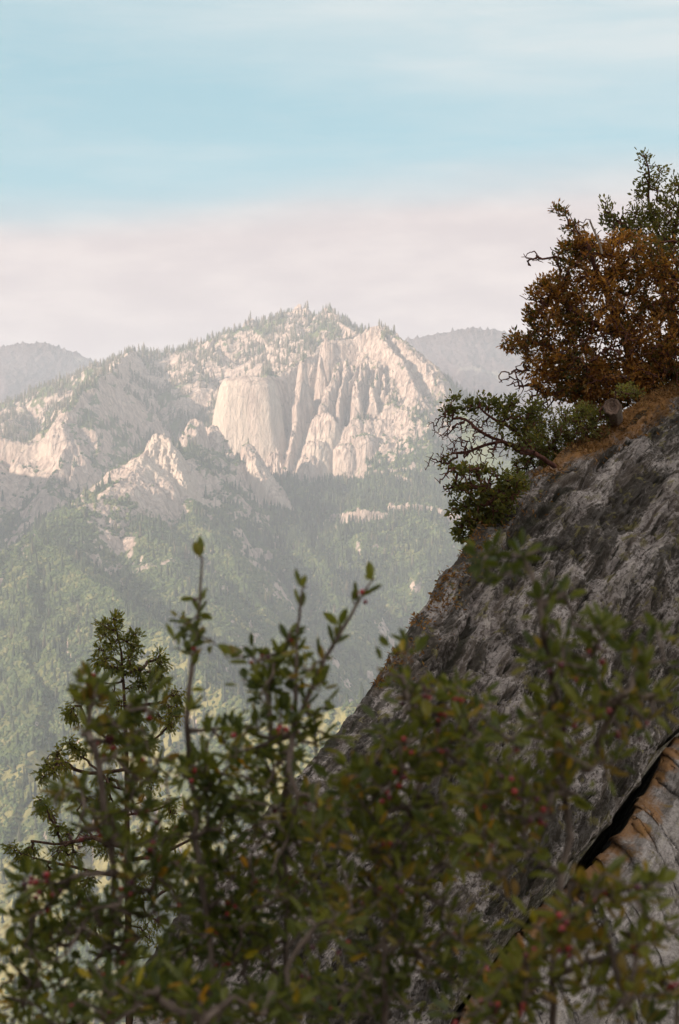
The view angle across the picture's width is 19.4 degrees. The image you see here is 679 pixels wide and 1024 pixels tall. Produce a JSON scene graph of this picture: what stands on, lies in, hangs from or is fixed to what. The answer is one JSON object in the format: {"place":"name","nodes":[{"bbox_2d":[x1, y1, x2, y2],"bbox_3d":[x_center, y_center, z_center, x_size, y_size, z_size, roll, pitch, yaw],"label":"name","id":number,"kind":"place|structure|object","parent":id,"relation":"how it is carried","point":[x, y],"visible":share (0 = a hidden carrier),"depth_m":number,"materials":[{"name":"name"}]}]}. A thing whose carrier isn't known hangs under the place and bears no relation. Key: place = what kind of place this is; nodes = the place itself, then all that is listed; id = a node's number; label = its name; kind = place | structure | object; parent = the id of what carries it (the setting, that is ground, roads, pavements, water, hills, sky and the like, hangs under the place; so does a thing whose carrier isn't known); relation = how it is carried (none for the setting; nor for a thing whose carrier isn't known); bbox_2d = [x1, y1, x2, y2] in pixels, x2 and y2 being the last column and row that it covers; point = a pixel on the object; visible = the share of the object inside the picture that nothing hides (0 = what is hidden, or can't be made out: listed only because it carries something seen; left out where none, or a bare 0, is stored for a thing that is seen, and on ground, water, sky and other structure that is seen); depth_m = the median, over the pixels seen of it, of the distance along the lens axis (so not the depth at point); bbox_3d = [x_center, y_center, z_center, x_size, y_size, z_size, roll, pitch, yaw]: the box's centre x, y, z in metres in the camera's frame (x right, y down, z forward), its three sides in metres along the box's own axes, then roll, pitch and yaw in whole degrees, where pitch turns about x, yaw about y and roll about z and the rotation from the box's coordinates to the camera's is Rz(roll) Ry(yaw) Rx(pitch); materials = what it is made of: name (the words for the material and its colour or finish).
{"place":"outdoors","nodes":[
{"label":"outdoors","id":0,"kind":"place"},
{"bbox_2d":[0,341,98,401],"bbox_3d":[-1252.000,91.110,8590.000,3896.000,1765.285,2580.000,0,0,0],"label":"hill","id":1,"kind":"structure","parent":0,"point":[23,366],"depth_m":8993.31,"materials":[{"name":"grey stone"}]},
{"bbox_2d":[0,304,543,1023],"bbox_3d":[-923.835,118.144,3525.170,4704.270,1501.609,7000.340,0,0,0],"label":"mountain","id":2,"kind":"structure","parent":0,"point":[290,418],"depth_m":4929.44,"materials":[{"name":"grey stone"}]},
{"bbox_2d":[0,413,515,1023],"bbox_3d":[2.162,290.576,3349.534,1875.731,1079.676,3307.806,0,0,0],"label":"brush","id":3,"kind":"object","parent":2,"relation":"on","point":[48,693],"visible":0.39,"depth_m":3596.03,"materials":[{"name":"green plant"}]},
{"bbox_2d":[0,300,557,1023],"bbox_3d":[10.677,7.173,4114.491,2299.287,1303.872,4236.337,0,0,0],"label":"forest","id":4,"kind":"object","parent":2,"relation":"on","point":[338,506],"visible":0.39,"depth_m":4322.17,"materials":[{"name":"green plant"}]},
{"bbox_2d":[0,0,678,372],"label":"sky","id":5,"kind":"structure","parent":0,"point":[172,172],"materials":[{"name":"blue"}]},
{"bbox_2d":[133,378,678,1023],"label":"rock slope","id":6,"kind":"structure","parent":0,"point":[609,528],"depth_m":17.10,"materials":[{"name":"stone"}]},
{"bbox_2d":[0,608,229,1023],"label":"cedar","id":7,"kind":"object","parent":6,"relation":"on","point":[58,763],"visible":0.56,"depth_m":19.95,"materials":[{"name":"green plant"}]},
{"bbox_2d":[434,460,532,543],"bbox_3d":[1.351,-0.092,18.590,0.933,0.806,0.487,0,0,0],"label":"manzanita","id":8,"kind":"object","parent":6,"relation":"on","point":[501,500],"visible":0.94,"depth_m":18.54,"materials":[{"name":"green plant"}]},
{"bbox_2d":[424,388,556,469],"bbox_3d":[1.502,-0.825,19.784,1.321,0.825,0.552,0,0,0],"label":"manzanita","id":9,"kind":"object","parent":6,"relation":"on","point":[531,412],"visible":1,"depth_m":19.75,"materials":[{"name":"green plant"}]},
{"bbox_2d":[371,374,678,688],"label":"leaf litter","id":10,"kind":"object","parent":6,"relation":"on","point":[659,392],"visible":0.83,"depth_m":19.96,"materials":[{"name":"brown plant"}]},
{"bbox_2d":[451,736,678,1023],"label":"rock slab","id":11,"kind":"object","parent":6,"relation":"on","point":[643,825],"visible":0.41,"depth_m":16.06,"materials":[{"name":"stone"}]},
{"bbox_2d":[493,381,647,490],"bbox_3d":[2.372,-0.703,20.582,1.630,1.322,0.861,0,0,0],"label":"oak shrub","id":12,"kind":"object","parent":6,"relation":"on","point":[561,430],"visible":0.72,"depth_m":20.49,"materials":[{"name":"green plant"}]},
{"bbox_2d":[496,198,678,419],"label":"oak shrub","id":13,"kind":"object","parent":6,"relation":"on","point":[657,367],"visible":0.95,"depth_m":22.39,"materials":[{"name":"red plant"}]},
{"bbox_2d":[589,220,602,253],"bbox_3d":[2.835,-3.038,22.000,0.158,0.378,0.028,0,0,0],"label":"dead branch","id":14,"kind":"object","parent":13,"relation":"in","point":[599,243],"visible":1,"depth_m":21.99,"materials":[{"name":"grey wood"}]},
{"bbox_2d":[603,398,622,426],"bbox_3d":[2.897,-1.005,21.037,0.193,0.324,1.510,0,0,9],"label":"log","id":15,"kind":"object","parent":6,"relation":"on","point":[612,407],"visible":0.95,"depth_m":20.32,"materials":[{"name":"brown wood"}]},
{"bbox_2d":[596,147,678,326],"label":"oak shrub","id":16,"kind":"object","parent":6,"relation":"on","point":[650,215],"visible":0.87,"depth_m":23.73,"materials":[{"name":"green plant"}]},
{"bbox_2d":[406,326,635,450],"bbox_3d":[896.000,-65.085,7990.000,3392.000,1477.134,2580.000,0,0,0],"label":"hill","id":17,"kind":"structure","parent":0,"point":[472,358],"depth_m":8244.53,"materials":[{"name":"grey stone"}]},
{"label":"rock ledge","id":18,"kind":"structure","parent":0,"visible":0},
{"bbox_2d":[0,660,205,1023],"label":"berry shrub","id":19,"kind":"object","parent":18,"relation":"on","point":[122,838],"visible":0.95,"depth_m":2.73,"materials":[{"name":"green plant"}]},
{"bbox_2d":[23,879,367,1023],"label":"berry shrub","id":20,"kind":"object","parent":18,"relation":"on","point":[134,994],"visible":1,"depth_m":2.37,"materials":[{"name":"green plant"}]},
{"bbox_2d":[131,535,278,1023],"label":"berry shrub","id":21,"kind":"object","parent":18,"relation":"on","point":[208,834],"visible":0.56,"depth_m":2.92,"materials":[{"name":"green plant"}]},
{"bbox_2d":[193,561,382,1023],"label":"berry shrub","id":22,"kind":"object","parent":18,"relation":"on","point":[282,881],"visible":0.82,"depth_m":2.84,"materials":[{"name":"green plant"}]},
{"bbox_2d":[295,628,514,1023],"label":"berry shrub","id":23,"kind":"object","parent":18,"relation":"on","point":[387,889],"visible":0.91,"depth_m":2.62,"materials":[{"name":"green plant"}]},
{"bbox_2d":[426,855,678,1023],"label":"berry shrub","id":24,"kind":"object","parent":18,"relation":"on","point":[518,987],"visible":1,"depth_m":2.29,"materials":[{"name":"green plant"}]},
{"bbox_2d":[437,527,678,1023],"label":"berry shrub","id":25,"kind":"object","parent":18,"relation":"on","point":[516,787],"visible":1,"depth_m":2.43,"materials":[{"name":"green plant"}]}
]}

